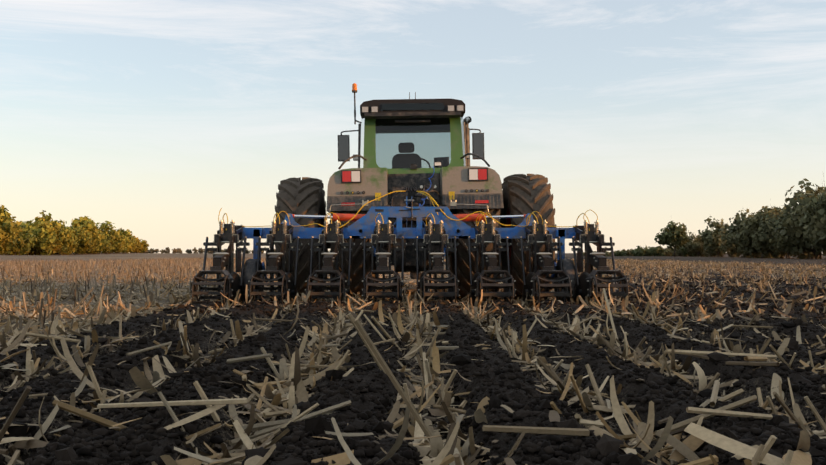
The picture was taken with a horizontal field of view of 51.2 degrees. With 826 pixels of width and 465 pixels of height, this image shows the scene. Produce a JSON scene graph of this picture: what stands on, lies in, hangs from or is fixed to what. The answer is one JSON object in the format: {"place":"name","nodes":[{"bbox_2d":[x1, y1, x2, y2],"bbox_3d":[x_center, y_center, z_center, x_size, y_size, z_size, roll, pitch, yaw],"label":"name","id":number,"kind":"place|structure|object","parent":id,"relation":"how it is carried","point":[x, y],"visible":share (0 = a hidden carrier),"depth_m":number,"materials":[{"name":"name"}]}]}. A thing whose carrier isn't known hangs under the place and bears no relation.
{"place":"outdoors","nodes":[
{"label":"outdoors","id":0,"kind":"place"},
{"bbox_2d":[0,253,825,464],"bbox_3d":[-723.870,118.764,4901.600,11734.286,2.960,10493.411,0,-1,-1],"label":"residue","id":1,"kind":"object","parent":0,"point":[631,387],"depth_m":5.55,"materials":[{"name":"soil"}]},
{"bbox_2d":[0,205,148,254],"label":"forest trees","id":2,"kind":"object","parent":1,"relation":"on","point":[46,235],"visible":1,"depth_m":491.49,"materials":[{"name":"green plant"}]},
{"bbox_2d":[130,247,330,253],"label":"distant trees","id":3,"kind":"object","parent":1,"relation":"on","point":[195,250],"visible":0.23,"depth_m":1068.44,"materials":[{"name":"green plant"}]},
{"bbox_2d":[191,187,628,307],"bbox_3d":[-0.040,0.190,11.406,5.522,1.727,1.914,0,-1,-1],"label":"strip-till cultivator","id":4,"kind":"object","parent":1,"relation":"on","point":[376,227],"visible":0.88,"depth_m":11.45,"materials":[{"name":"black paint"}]},
{"bbox_2d":[0,257,825,464],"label":"crop stubble","id":5,"kind":"object","parent":1,"relation":"on","point":[293,379],"visible":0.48,"depth_m":4.99,"materials":[{"name":"plant"}]},
{"bbox_2d":[0,276,825,464],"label":"soil clods","id":6,"kind":"object","parent":1,"relation":"on","point":[606,449],"visible":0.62,"depth_m":3.71,"materials":[{"name":"black soil"}]},
{"bbox_2d":[275,83,556,299],"bbox_3d":[-0.012,-0.578,15.130,4.400,3.450,5.826,-1,-1,-1],"label":"tractor","id":7,"kind":"object","parent":1,"relation":"on","point":[402,143],"visible":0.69,"depth_m":13.04,"materials":[{"name":"green paint"}]},
{"bbox_2d":[583,249,632,255],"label":"hedge trees","id":8,"kind":"object","parent":1,"relation":"on","point":[628,252],"visible":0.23,"depth_m":343.33,"materials":[{"name":"green plant"}]},
{"bbox_2d":[614,220,697,256],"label":"lone tree and bushes","id":9,"kind":"object","parent":1,"relation":"on","point":[676,236],"visible":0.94,"depth_m":175.80,"materials":[{"name":"green plant"}]},
{"bbox_2d":[653,176,825,258],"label":"hedge trees","id":10,"kind":"object","parent":1,"relation":"on","point":[793,227],"visible":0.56,"depth_m":117.21,"materials":[{"name":"green plant"}]},
{"bbox_2d":[0,0,825,252],"label":"sky","id":11,"kind":"structure","parent":0,"point":[150,119],"materials":[{"name":"blue"}]}
]}

